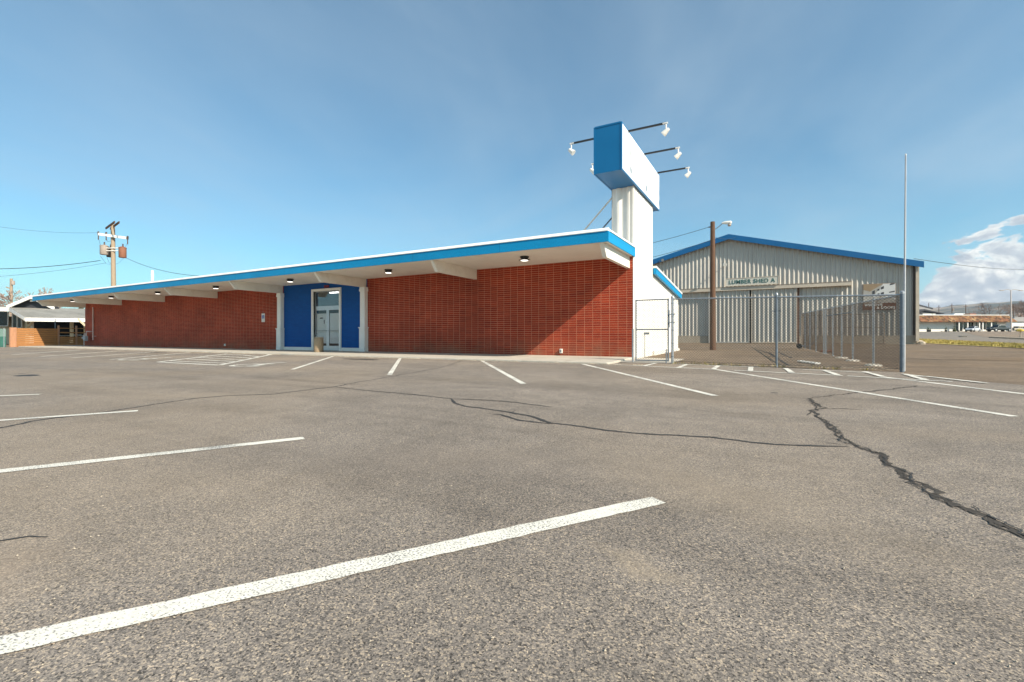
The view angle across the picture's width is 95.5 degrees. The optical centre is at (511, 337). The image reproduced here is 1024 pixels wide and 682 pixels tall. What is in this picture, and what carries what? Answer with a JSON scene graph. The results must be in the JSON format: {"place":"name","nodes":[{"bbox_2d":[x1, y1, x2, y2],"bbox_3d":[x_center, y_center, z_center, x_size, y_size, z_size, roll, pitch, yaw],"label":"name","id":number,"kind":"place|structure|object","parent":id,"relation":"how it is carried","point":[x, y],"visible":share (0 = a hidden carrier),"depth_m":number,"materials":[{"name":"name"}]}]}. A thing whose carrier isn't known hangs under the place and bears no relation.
{"place":"outdoors","nodes":[
{"label":"outdoors","id":0,"kind":"place"},
{"bbox_2d":[18,345,638,364],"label":"sidewalk","id":1,"kind":"structure","parent":0,"point":[606,360],"depth_m":18.20,"materials":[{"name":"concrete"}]},
{"bbox_2d":[81,331,92,345],"bbox_3d":[-33.374,0.117,36.527,1.127,1.185,0.298,0,0,15],"label":"gas meter","id":2,"kind":"object","parent":1,"relation":"on","point":[85,337],"visible":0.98,"depth_m":36.47,"materials":[{"name":"grey metal"}]},
{"bbox_2d":[314,337,323,351],"bbox_3d":[-8.875,0.340,21.364,0.420,0.700,0.420,0,0,29],"label":"litter bin","id":3,"kind":"object","parent":1,"relation":"on","point":[318,344],"visible":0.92,"depth_m":21.19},
{"bbox_2d":[0,0,1023,311],"label":"sky","id":4,"kind":"structure","parent":0,"point":[220,136],"materials":[{"name":"blue"}]},
{"bbox_2d":[6,332,1023,384],"bbox_3d":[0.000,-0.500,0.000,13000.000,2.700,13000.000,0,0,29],"label":"ground","id":5,"kind":"structure","parent":0,"point":[977,363],"depth_m":15.46,"materials":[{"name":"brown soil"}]},
{"bbox_2d":[0,328,5,346],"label":"screen fence","id":6,"kind":"object","parent":5,"relation":"on","point":[2,337],"visible":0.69,"depth_m":35.27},
{"bbox_2d":[6,278,14,315],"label":"utility pole","id":7,"kind":"object","parent":5,"relation":"on","point":[12,282],"visible":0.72,"depth_m":94.86,"materials":[{"name":"brown wood"}]},
{"bbox_2d":[0,289,49,315],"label":"bare tree","id":8,"kind":"object","parent":5,"relation":"on","point":[1,296],"visible":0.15,"depth_m":78.36,"materials":[{"name":"plant"}]},
{"bbox_2d":[0,287,60,314],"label":"bare tree","id":9,"kind":"object","parent":5,"relation":"on","point":[15,300],"visible":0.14,"depth_m":82.21,"materials":[{"name":"plant"}]},
{"bbox_2d":[0,295,84,343],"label":"neighbour house","id":10,"kind":"structure","parent":5,"relation":"on","point":[27,312],"depth_m":51.82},
{"bbox_2d":[0,312,8,325],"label":"window","id":11,"kind":"structure","parent":10,"relation":"in","point":[4,316],"depth_m":47.88,"materials":[{"name":"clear glass"}]},
{"bbox_2d":[12,314,16,327],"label":"window","id":12,"kind":"structure","parent":10,"relation":"in","point":[14,318],"depth_m":47.83,"materials":[{"name":"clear glass"}]},
{"bbox_2d":[17,317,21,327],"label":"window","id":13,"kind":"structure","parent":10,"relation":"in","point":[19,321],"depth_m":47.84,"materials":[{"name":"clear glass"}]},
{"bbox_2d":[9,319,84,346],"bbox_3d":[-36.922,-0.350,38.709,0.229,2.300,7.250,0,0,19],"label":"wood fence","id":14,"kind":"object","parent":5,"relation":"on","point":[16,341],"visible":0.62,"depth_m":36.99,"materials":[{"name":"brown wood"}]},
{"bbox_2d":[97,221,128,285],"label":"utility pole","id":15,"kind":"object","parent":5,"relation":"on","point":[108,251],"visible":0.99,"depth_m":49.80,"materials":[{"name":"brown wood"}]},
{"bbox_2d":[2,260,100,268],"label":"power cable","id":16,"kind":"object","parent":15,"relation":"attached to","point":[48,266],"visible":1,"depth_m":48.36,"materials":[{"name":"black rubber"}]},
{"bbox_2d":[125,257,194,275],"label":"power cable","id":17,"kind":"object","parent":15,"relation":"attached to","point":[162,270],"visible":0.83,"depth_m":42.90,"materials":[{"name":"black rubber"}]},
{"bbox_2d":[32,227,681,356],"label":"store building","id":18,"kind":"structure","parent":5,"relation":"on","point":[566,294],"depth_m":20.09,"materials":[{"name":"red brick"}]},
{"bbox_2d":[261,313,264,321],"bbox_3d":[-13.849,-1.135,25.882,0.300,0.600,0.026,0,0,29],"label":"parking sign","id":19,"kind":"object","parent":18,"relation":"attached to","point":[262,317],"visible":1,"depth_m":25.87,"materials":[{"name":"white metal"}]},
{"bbox_2d":[315,308,327,349],"bbox_3d":[-9.709,-0.395,23.677,0.960,2.130,0.099,0,0,29],"label":"door","id":20,"kind":"structure","parent":18,"relation":"in","point":[321,320],"depth_m":23.69,"materials":[{"name":"glass"}]},
{"bbox_2d":[328,308,338,350],"bbox_3d":[-8.865,-0.395,23.204,0.960,2.130,0.099,0,0,29],"label":"door","id":21,"kind":"structure","parent":18,"relation":"in","point":[333,318],"depth_m":23.30,"materials":[{"name":"glass"}]},
{"bbox_2d":[519,256,529,260],"bbox_3d":[0.424,-2.674,15.867,0.310,0.152,0.365,0,0,-22],"label":"soffit lamp","id":22,"kind":"object","parent":18,"relation":"attached to","point":[524,258],"visible":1,"depth_m":15.76,"materials":[{"name":"black metal"}]},
{"bbox_2d":[0,347,1023,681],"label":"parking lot","id":23,"kind":"structure","parent":5,"relation":"on","point":[236,517],"depth_m":2.15,"materials":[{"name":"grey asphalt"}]},
{"bbox_2d":[0,394,38,395],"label":"parking line","id":24,"kind":"object","parent":23,"relation":"on","point":[23,394],"visible":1,"depth_m":6.82,"materials":[{"name":"paint"}]},
{"bbox_2d":[0,535,47,540],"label":"pavement crack","id":25,"kind":"object","parent":23,"relation":"on","point":[24,536],"visible":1,"depth_m":1.97,"materials":[{"name":"black asphalt"}]},
{"bbox_2d":[0,410,137,420],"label":"parking line","id":26,"kind":"object","parent":23,"relation":"on","point":[67,415],"visible":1,"depth_m":5.00,"materials":[{"name":"paint"}]},
{"bbox_2d":[0,437,303,472],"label":"parking line","id":27,"kind":"object","parent":23,"relation":"on","point":[126,457],"visible":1,"depth_m":3.31,"materials":[{"name":"paint"}]},
{"bbox_2d":[164,362,214,364],"bbox_3d":[-10.162,0.823,14.551,3.542,0.003,0.158,0,0,29],"label":"access aisle line","id":28,"kind":"object","parent":23,"relation":"on","point":[190,363],"visible":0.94,"depth_m":14.49,"materials":[{"name":"paint"}]},
{"bbox_2d":[0,361,460,427],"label":"pavement crack","id":29,"kind":"object","parent":23,"relation":"on","point":[193,398],"visible":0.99,"depth_m":6.04,"materials":[{"name":"black asphalt"}]},
{"bbox_2d":[219,354,272,364],"bbox_3d":[-9.692,0.787,17.547,0.158,0.074,8.005,0,0,-16],"label":"access aisle line","id":30,"kind":"object","parent":23,"relation":"on","point":[243,360],"visible":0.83,"depth_m":15.87,"materials":[{"name":"paint"}]},
{"bbox_2d":[230,362,284,365],"bbox_3d":[-7.636,0.809,13.883,1.108,0.029,1.781,0,0,1],"label":"wheelchair marking","id":31,"kind":"object","parent":23,"relation":"on","point":[259,364],"visible":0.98,"depth_m":13.76,"materials":[{"name":"paint"}]},
{"bbox_2d":[293,356,333,368],"bbox_3d":[-6.320,0.788,15.097,0.113,0.074,6.568,0,0,-12],"label":"parking line","id":32,"kind":"object","parent":23,"relation":"on","point":[312,362],"visible":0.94,"depth_m":14.30,"materials":[{"name":"paint"}]},
{"bbox_2d":[0,497,664,653],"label":"parking line","id":33,"kind":"object","parent":23,"relation":"on","point":[36,637],"visible":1,"depth_m":1.59,"materials":[{"name":"paint"}]},
{"bbox_2d":[387,358,400,374],"bbox_3d":[-3.350,0.789,13.465,0.113,0.075,6.665,0,0,-12],"label":"parking line","id":34,"kind":"object","parent":23,"relation":"on","point":[392,370],"visible":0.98,"depth_m":12.25,"materials":[{"name":"paint"}]},
{"bbox_2d":[338,387,548,406],"bbox_3d":[-1.261,0.843,6.728,4.156,0.001,0.213,0,0,30],"label":"pavement crack","id":35,"kind":"object","parent":23,"relation":"on","point":[449,398],"visible":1,"depth_m":6.49,"materials":[{"name":"black asphalt"}]},
{"bbox_2d":[482,361,525,383],"bbox_3d":[-0.395,0.791,11.647,0.113,0.079,6.843,0,0,-10],"label":"parking line","id":36,"kind":"object","parent":23,"relation":"on","point":[510,376],"visible":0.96,"depth_m":10.05,"materials":[{"name":"paint"}]},
{"bbox_2d":[493,414,550,423],"bbox_3d":[0.083,0.842,4.771,0.128,0.001,0.824,0,0,-43],"label":"pavement crack","id":37,"kind":"object","parent":23,"relation":"on","point":[517,419],"visible":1,"depth_m":4.75,"materials":[{"name":"black asphalt"}]},
{"bbox_2d":[451,399,849,446],"bbox_3d":[0.671,0.843,4.741,4.457,0.001,0.666,0,0,39],"label":"pavement crack","id":38,"kind":"object","parent":23,"relation":"on","point":[453,401],"visible":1,"depth_m":4.11,"materials":[{"name":"black asphalt"}]},
{"bbox_2d":[583,364,718,395],"bbox_3d":[2.433,0.792,9.822,0.113,0.080,6.495,0,0,-8],"label":"parking line","id":39,"kind":"object","parent":23,"relation":"on","point":[657,381],"visible":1,"depth_m":8.30,"materials":[{"name":"paint"}]},
{"bbox_2d":[714,369,1014,415],"bbox_3d":[5.049,0.798,7.936,0.113,0.078,6.069,0,0,-5],"label":"parking line","id":40,"kind":"object","parent":23,"relation":"on","point":[882,395],"visible":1,"depth_m":6.40,"materials":[{"name":"paint"}]},
{"bbox_2d":[862,371,885,376],"bbox_3d":[7.389,0.752,9.520,0.117,0.017,1.259,0,0,23],"label":"keep clear bar","id":41,"kind":"object","parent":23,"relation":"on","point":[874,374],"visible":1,"depth_m":9.37,"materials":[{"name":"paint"}]},
{"bbox_2d":[856,376,952,381],"bbox_3d":[7.143,0.769,8.640,0.107,0.008,1.510,0,0,-43],"label":"keep clear line","id":42,"kind":"object","parent":23,"relation":"on","point":[900,378],"visible":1,"depth_m":8.63,"materials":[{"name":"paint"}]},
{"bbox_2d":[807,398,1023,537],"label":"pavement crack","id":43,"kind":"object","parent":23,"relation":"on","point":[990,522],"visible":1,"depth_m":2.73,"materials":[{"name":"black asphalt"}]},
{"bbox_2d":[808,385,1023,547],"bbox_3d":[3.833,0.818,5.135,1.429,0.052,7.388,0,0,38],"label":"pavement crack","id":44,"kind":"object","parent":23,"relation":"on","point":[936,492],"visible":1,"depth_m":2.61,"materials":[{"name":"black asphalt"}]},
{"bbox_2d":[904,374,927,379],"bbox_3d":[7.721,0.757,8.934,0.117,0.019,1.247,0,0,27],"label":"keep clear bar","id":45,"kind":"object","parent":23,"relation":"on","point":[916,377],"visible":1,"depth_m":8.75,"materials":[{"name":"paint"}]},
{"bbox_2d":[886,377,1023,393],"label":"parking line","id":46,"kind":"object","parent":23,"relation":"on","point":[962,386],"visible":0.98,"depth_m":7.42,"materials":[{"name":"paint"}]},
{"bbox_2d":[926,376,986,382],"bbox_3d":[7.982,0.761,8.427,0.118,0.016,1.133,0,0,1],"label":"keep clear bar","id":47,"kind":"object","parent":23,"relation":"on","point":[958,379],"visible":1,"depth_m":8.36,"materials":[{"name":"paint"}]},
{"bbox_2d":[568,121,690,357],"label":"sign tower","id":48,"kind":"structure","parent":5,"relation":"on","point":[625,172],"depth_m":16.18,"materials":[{"name":"white metal"}]},
{"bbox_2d":[621,358,681,362],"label":"threshold slab","id":49,"kind":"structure","parent":5,"relation":"on","point":[630,360],"depth_m":14.08,"materials":[{"name":"concrete"}]},
{"bbox_2d":[632,298,674,363],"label":"walk gate","id":50,"kind":"structure","parent":5,"relation":"on","point":[636,329],"depth_m":13.56,"materials":[{"name":"metal"}]},
{"bbox_2d":[708,221,731,349],"bbox_3d":[10.550,-2.462,23.599,1.088,6.851,0.300,0,0,29],"label":"wood pole","id":51,"kind":"object","parent":5,"relation":"on","point":[712,266],"visible":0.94,"depth_m":23.66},
{"bbox_2d":[675,360,872,370],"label":"fence weeds","id":52,"kind":"object","parent":5,"relation":"on","point":[769,366],"visible":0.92,"depth_m":11.74,"materials":[{"name":"beige plant"}]},
{"bbox_2d":[673,362,893,370],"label":"loose gravel","id":53,"kind":"structure","parent":5,"relation":"on","point":[780,366],"depth_m":12.12,"materials":[{"name":"grey gravel"}]},
{"bbox_2d":[671,290,904,371],"bbox_3d":[6.518,-0.165,11.672,5.106,2.048,0.096,0,0,39],"label":"chain link fence","id":54,"kind":"object","parent":5,"relation":"on","point":[901,294],"visible":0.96,"depth_m":11.39,"materials":[{"name":"metal"}]},
{"bbox_2d":[653,234,923,343],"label":"lumber shed","id":55,"kind":"structure","parent":5,"relation":"on","point":[802,270],"depth_m":36.34,"materials":[{"name":"metal"}]},
{"bbox_2d":[709,290,749,342],"bbox_3d":[17.695,-1.645,37.988,3.028,4.231,0.180,0,0,29],"label":"sliding door","id":56,"kind":"structure","parent":55,"relation":"in","point":[742,293],"depth_m":37.81,"materials":[{"name":"grey metal"}]},
{"bbox_2d":[725,276,778,286],"bbox_3d":[19.014,-4.432,36.951,3.784,0.655,0.100,0,0,29],"label":"shed sign","id":57,"kind":"object","parent":55,"relation":"attached to","point":[750,281],"visible":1,"depth_m":36.91,"materials":[{"name":"white metal"}]},
{"bbox_2d":[751,288,796,342],"bbox_3d":[20.487,-1.645,36.424,3.133,4.231,0.180,0,0,29],"label":"sliding door","id":58,"kind":"structure","parent":55,"relation":"in","point":[787,291],"depth_m":36.42,"materials":[{"name":"grey metal"}]},
{"bbox_2d":[863,283,895,309],"bbox_3d":[26.275,-2.905,33.296,1.897,1.873,0.080,0,0,29],"label":"product sign","id":59,"kind":"object","parent":55,"relation":"attached to","point":[881,288],"visible":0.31,"depth_m":33.27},
{"bbox_2d":[914,258,1023,269],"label":"power cable","id":60,"kind":"object","parent":55,"relation":"attached to","point":[971,266],"visible":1,"depth_m":43.17,"materials":[{"name":"black rubber"}]},
{"bbox_2d":[797,360,820,363],"bbox_3d":[8.505,0.723,13.353,0.140,0.042,1.208,0,0,11],"label":"scrap board","id":61,"kind":"object","parent":5,"relation":"on","point":[808,362],"visible":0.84,"depth_m":13.31,"materials":[{"name":"white wood"}]},
{"bbox_2d":[801,314,884,343],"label":"pipe gate","id":62,"kind":"structure","parent":5,"relation":"on","point":[846,327],"depth_m":31.32,"materials":[{"name":"metal"}]},
{"bbox_2d":[802,296,899,367],"bbox_3d":[12.315,-0.239,18.005,0.399,2.185,17.578,0,0,26],"label":"chain link fence","id":63,"kind":"object","parent":5,"relation":"on","point":[809,321],"visible":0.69,"depth_m":14.37,"materials":[{"name":"metal"}]},
{"bbox_2d":[903,154,906,361],"bbox_3d":[8.800,-1.625,10.428,0.075,4.965,0.050,0,0,29],"label":"flag pole","id":64,"kind":"object","parent":5,"relation":"on","point":[904,286],"visible":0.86,"depth_m":10.41,"materials":[{"name":"silver metal"}]},
{"bbox_2d":[919,314,1016,331],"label":"strip mall","id":65,"kind":"structure","parent":5,"relation":"on","point":[938,323],"depth_m":134.88,"materials":[{"name":"brown wood"}]},
{"bbox_2d":[955,322,962,330],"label":"shop door","id":66,"kind":"structure","parent":65,"relation":"in","point":[956,323],"depth_m":135.09,"materials":[{"name":"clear glass"}]},
{"bbox_2d":[963,322,973,328],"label":"shop window","id":67,"kind":"structure","parent":65,"relation":"in","point":[964,323],"depth_m":135.09,"materials":[{"name":"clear glass"}]},
{"bbox_2d":[980,322,985,328],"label":"shop window","id":68,"kind":"structure","parent":65,"relation":"in","point":[984,323],"depth_m":135.09,"materials":[{"name":"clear glass"}]},
{"bbox_2d":[986,322,996,327],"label":"shop window","id":69,"kind":"structure","parent":65,"relation":"in","point":[987,323],"depth_m":135.09,"materials":[{"name":"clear glass"}]},
{"bbox_2d":[919,338,1023,347],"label":"grass verge","id":70,"kind":"object","parent":5,"relation":"on","point":[964,344],"depth_m":30.29,"materials":[{"name":"green plant"}]},
{"bbox_2d":[961,331,1023,337],"bbox_3d":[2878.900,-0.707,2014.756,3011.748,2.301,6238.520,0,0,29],"label":"parking","id":71,"kind":"structure","parent":5,"relation":"on","point":[999,334],"depth_m":86.98,"materials":[{"name":"grey asphalt"}]},
{"bbox_2d":[965,326,980,331],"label":"sedan","id":72,"kind":"object","parent":71,"relation":"on","point":[973,328],"visible":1,"depth_m":123.34,"materials":[{"name":"silver metal"}]},
{"bbox_2d":[986,325,1013,331],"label":"pickup truck","id":73,"kind":"object","parent":71,"relation":"on","point":[996,328],"visible":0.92,"depth_m":121.24,"materials":[{"name":"grey metal"}]},
{"bbox_2d":[999,289,1022,331],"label":"street lamp","id":74,"kind":"object","parent":71,"relation":"on","point":[1010,308],"visible":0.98,"depth_m":117.97,"materials":[{"name":"grey metal"}]},
{"bbox_2d":[1006,317,1023,330],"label":"white workshop","id":75,"kind":"structure","parent":71,"relation":"on","point":[1020,321],"depth_m":150.00,"materials":[{"name":"paint"}]},
{"bbox_2d":[1012,326,1023,330],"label":"sedan","id":76,"kind":"object","parent":71,"relation":"on","point":[1017,327],"visible":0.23,"depth_m":130.37,"materials":[{"name":"white metal"}]},
{"bbox_2d":[967,303,1019,314],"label":"bare tree","id":77,"kind":"object","parent":5,"relation":"on","point":[983,309],"visible":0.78,"depth_m":215.73,"materials":[{"name":"plant"}]},
{"bbox_2d":[989,337,1023,338],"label":"kerb","id":78,"kind":"structure","parent":5,"relation":"on","point":[1007,337],"depth_m":47.05,"materials":[{"name":"grey concrete"}]},
{"bbox_2d":[1001,302,1023,316],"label":"bare tree","id":79,"kind":"object","parent":5,"relation":"on","point":[1017,312],"visible":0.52,"depth_m":200.33,"materials":[{"name":"plant"}]},
{"bbox_2d":[1014,300,1023,316],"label":"bare tree","id":80,"kind":"object","parent":5,"relation":"on","point":[1022,308],"visible":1,"depth_m":190.58,"materials":[{"name":"plant"}]},
{"bbox_2d":[906,331,1023,343],"bbox_3d":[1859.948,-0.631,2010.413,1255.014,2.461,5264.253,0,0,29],"label":"street","id":81,"kind":"structure","parent":0,"point":[945,335],"depth_m":55.39,"materials":[{"name":"grey asphalt"}]},
{"bbox_2d":[919,304,943,314],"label":"gabled house","id":82,"kind":"structure","parent":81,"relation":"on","point":[924,310],"depth_m":180.50,"materials":[{"name":"white"}]},
{"bbox_2d":[935,313,964,314],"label":"white roof shed","id":83,"kind":"structure","parent":81,"relation":"on","point":[951,314],"depth_m":164.94,"materials":[{"name":"metal"}]},
{"bbox_2d":[931,301,1023,316],"bbox_3d":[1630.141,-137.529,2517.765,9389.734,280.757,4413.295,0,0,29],"label":"hills","id":84,"kind":"structure","parent":0,"point":[957,309],"depth_m":2456.39,"materials":[{"name":"grey"}]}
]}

